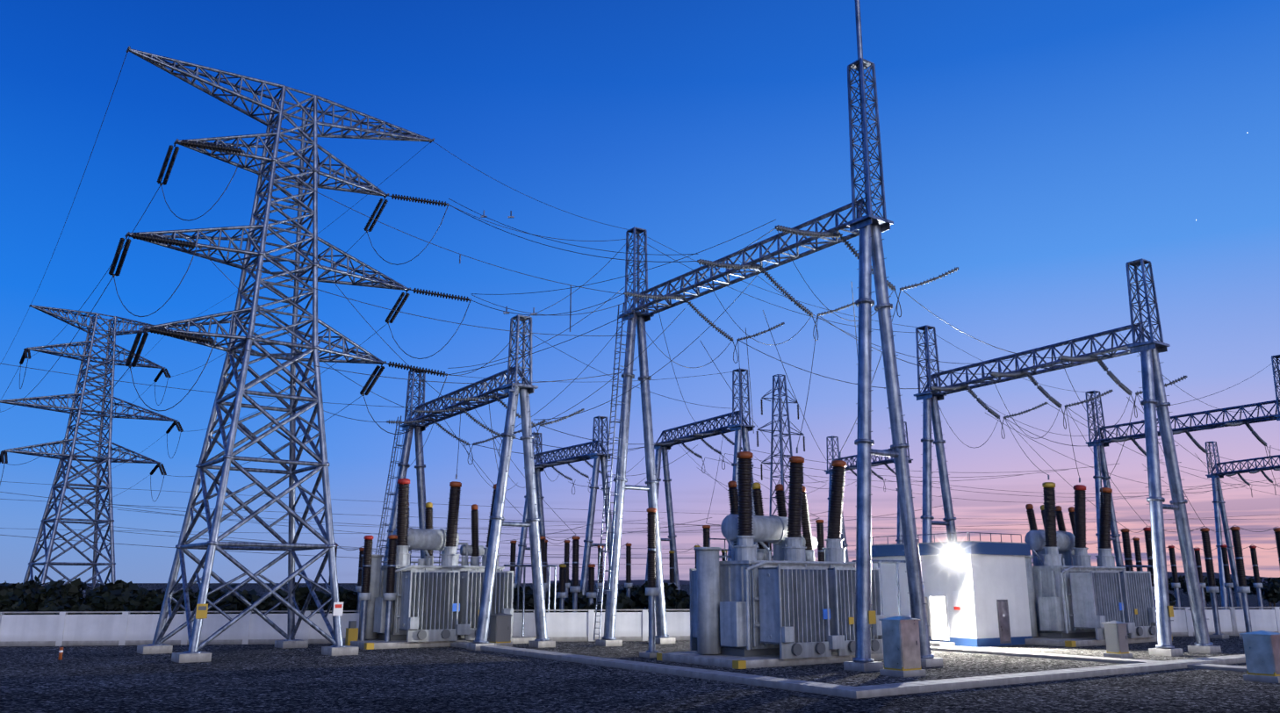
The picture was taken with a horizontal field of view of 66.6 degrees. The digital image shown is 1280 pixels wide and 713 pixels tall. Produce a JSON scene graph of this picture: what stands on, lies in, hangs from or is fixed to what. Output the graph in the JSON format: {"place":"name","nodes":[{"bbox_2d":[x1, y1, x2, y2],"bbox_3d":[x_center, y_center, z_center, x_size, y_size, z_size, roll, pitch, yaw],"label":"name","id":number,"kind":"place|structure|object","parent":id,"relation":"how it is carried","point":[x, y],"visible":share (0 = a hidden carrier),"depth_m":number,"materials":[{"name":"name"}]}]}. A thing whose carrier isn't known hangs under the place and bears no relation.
{"place":"outdoors","nodes":[
{"label":"outdoors","id":0,"kind":"place"},
{"bbox_2d":[0,582,1279,712],"bbox_3d":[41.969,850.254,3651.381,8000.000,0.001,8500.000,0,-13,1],"label":"ground","id":1,"kind":"structure","parent":0,"point":[311,678],"depth_m":31.09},
{"bbox_2d":[0,304,183,596],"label":"pylon","id":2,"kind":"object","parent":1,"relation":"on","point":[99,460],"visible":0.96,"depth_m":89.91,"materials":[{"name":"metal"}]},
{"bbox_2d":[57,620,358,659],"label":"markers","id":3,"kind":"object","parent":1,"relation":"on","point":[352,632],"visible":0.96,"depth_m":49.53,"materials":[{"name":"brown"}]},
{"bbox_2d":[108,46,471,662],"bbox_3d":[-17.440,0.107,48.163,17.302,27.874,7.560,10,-16,-37],"label":"pylon","id":4,"kind":"object","parent":1,"relation":"on","point":[230,456],"visible":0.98,"depth_m":47.51,"materials":[{"name":"metal"}]},
{"bbox_2d":[197,151,636,383],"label":"power lines","id":5,"kind":"object","parent":4,"relation":"attached to","point":[422,316],"visible":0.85,"depth_m":48.80,"materials":[{"name":"grey metal"}]},
{"bbox_2d":[1,205,1265,501],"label":"conductors","id":6,"kind":"object","parent":4,"relation":"attached to","point":[667,348],"visible":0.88,"depth_m":54.15,"materials":[{"name":"grey metal"}]},
{"bbox_2d":[342,470,557,649],"bbox_3d":[-10.142,11.033,53.403,11.052,8.955,6.055,9,-16,-33],"label":"transformer","id":7,"kind":"object","parent":1,"relation":"on","point":[435,606],"visible":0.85,"depth_m":50.88,"materials":[{"name":"metal"}]},
{"bbox_2d":[375,314,584,650],"bbox_3d":[-9.842,7.744,56.980,7.555,16.980,16.771,8,-15,-32],"label":"gantry","id":8,"kind":"object","parent":1,"relation":"on","point":[533,520],"visible":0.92,"depth_m":51.21,"materials":[{"name":"metal"}]},
{"bbox_2d":[463,209,1279,502],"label":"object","id":9,"kind":"object","parent":8,"relation":"on","point":[809,429],"visible":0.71,"depth_m":63.02,"materials":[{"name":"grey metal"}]},
{"bbox_2d":[489,612,512,647],"bbox_3d":[-7.098,13.908,49.658,1.000,1.660,0.900,9,-16,-33],"label":"cabinet","id":10,"kind":"object","parent":1,"relation":"on","point":[500,629],"visible":0.94,"depth_m":49.37,"materials":[{"name":"metal"}]},
{"bbox_2d":[514,416,618,597],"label":"gantry","id":11,"kind":"object","parent":1,"relation":"on","point":[593,486],"visible":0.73,"depth_m":79.40,"materials":[{"name":"metal"}]},
{"bbox_2d":[0,606,1279,646],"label":"perimeter wall","id":12,"kind":"structure","parent":1,"relation":"on","point":[65,629],"depth_m":51.73,"materials":[{"name":"paint"}]},
{"bbox_2d":[0,575,1279,614],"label":"trees","id":13,"kind":"object","parent":1,"relation":"on","point":[58,595],"visible":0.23,"depth_m":65.50,"materials":[{"name":"green plant"}]},
{"bbox_2d":[644,368,758,609],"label":"gantry","id":14,"kind":"object","parent":1,"relation":"on","point":[663,448],"visible":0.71,"depth_m":76.78,"materials":[{"name":"metal"}]},
{"bbox_2d":[593,0,958,671],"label":"gantry","id":15,"kind":"object","parent":1,"relation":"on","point":[871,226],"visible":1,"depth_m":42.08,"materials":[{"name":"metal"}]},
{"bbox_2d":[0,52,1279,568],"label":"wires","id":16,"kind":"object","parent":15,"relation":"attached to","point":[1134,409],"visible":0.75,"depth_m":59.67,"materials":[{"name":"grey metal"}]},
{"bbox_2d":[447,198,1279,495],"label":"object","id":17,"kind":"object","parent":16,"relation":"attached to","point":[681,258],"visible":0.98,"depth_m":49.68,"materials":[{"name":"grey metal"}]},
{"bbox_2d":[755,373,805,556],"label":"lattice tower","id":18,"kind":"structure","parent":1,"relation":"on","point":[780,434],"depth_m":75.34,"materials":[{"name":"metal"}]},
{"bbox_2d":[656,442,912,668],"bbox_3d":[6.826,8.559,42.736,11.052,8.955,6.055,9,-16,-33],"label":"transformer","id":19,"kind":"object","parent":1,"relation":"on","point":[793,602],"visible":1,"depth_m":40.10,"materials":[{"name":"metal"}]},
{"bbox_2d":[326,507,1279,657],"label":"post equipment","id":20,"kind":"object","parent":1,"relation":"on","point":[651,589],"visible":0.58,"depth_m":58.28,"materials":[{"name":"ceramic"}]},
{"bbox_2d":[449,641,1247,698],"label":"path kerbs","id":21,"kind":"structure","parent":1,"relation":"on","point":[1131,665],"depth_m":33.95,"materials":[{"name":"concrete"}]},
{"bbox_2d":[824,421,918,561],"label":"gantry","id":22,"kind":"object","parent":1,"relation":"on","point":[876,463],"visible":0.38,"depth_m":98.75,"materials":[{"name":"metal"}]},
{"bbox_2d":[878,616,926,676],"bbox_3d":[9.211,10.184,34.375,1.150,2.010,1.050,9,-16,-33],"label":"cabinet","id":23,"kind":"object","parent":1,"relation":"on","point":[902,655],"visible":1,"depth_m":34.04,"materials":[{"name":"metal"}]},
{"bbox_2d":[870,532,1032,647],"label":"control building","id":24,"kind":"structure","parent":1,"relation":"on","point":[975,593],"depth_m":51.20,"materials":[{"name":"white"}]},
{"bbox_2d":[944,547,959,561],"bbox_3d":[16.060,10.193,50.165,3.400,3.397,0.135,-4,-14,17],"label":"floodlight","id":25,"kind":"object","parent":24,"relation":"attached to","point":[952,554],"visible":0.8,"depth_m":50.16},
{"bbox_2d":[913,258,1221,656],"bbox_3d":[22.233,5.969,53.313,8.397,18.780,16.037,7,-15,-28],"label":"gantry","id":26,"kind":"object","parent":1,"relation":"on","point":[1153,387],"visible":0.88,"depth_m":48.02,"materials":[{"name":"metal"}]},
{"bbox_2d":[1024,474,1172,647],"bbox_3d":[24.911,11.470,55.289,11.052,8.955,6.055,9,-16,-33],"label":"transformer","id":27,"kind":"object","parent":1,"relation":"on","point":[1076,599],"visible":0.96,"depth_m":52.75,"materials":[{"name":"metal"}]},
{"bbox_2d":[1101,620,1133,658],"bbox_3d":[20.598,12.221,42.163,0.900,1.560,0.800,9,-16,-33],"label":"cabinet","id":28,"kind":"object","parent":1,"relation":"on","point":[1116,638],"visible":0.98,"depth_m":41.92,"materials":[{"name":"metal"}]},
{"bbox_2d":[1085,354,1279,570],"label":"gantry","id":29,"kind":"object","parent":1,"relation":"on","point":[1115,535],"visible":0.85,"depth_m":78.31,"materials":[{"name":"metal"}]},
{"bbox_2d":[1204,440,1279,609],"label":"gantry","id":30,"kind":"object","parent":1,"relation":"on","point":[1218,502],"visible":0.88,"depth_m":103.44,"materials":[{"name":"metal"}]},
{"bbox_2d":[1239,630,1279,683],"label":"cabinet","id":31,"kind":"object","parent":1,"relation":"on","point":[1262,649],"visible":1,"depth_m":32.05,"materials":[{"name":"metal"}]},
{"bbox_2d":[0,0,1279,582],"label":"sky","id":32,"kind":"structure","parent":0,"point":[1037,150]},
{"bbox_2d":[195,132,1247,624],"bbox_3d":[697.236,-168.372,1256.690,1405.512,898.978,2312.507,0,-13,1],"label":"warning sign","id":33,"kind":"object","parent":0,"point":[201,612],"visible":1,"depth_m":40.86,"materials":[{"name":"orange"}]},
{"bbox_2d":[550,571,1272,584],"bbox_3d":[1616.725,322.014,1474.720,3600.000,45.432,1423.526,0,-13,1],"label":"distant ridge","id":34,"kind":"structure","parent":0,"point":[687,582],"depth_m":1854.97,"materials":[{"name":"blue"}]}
]}

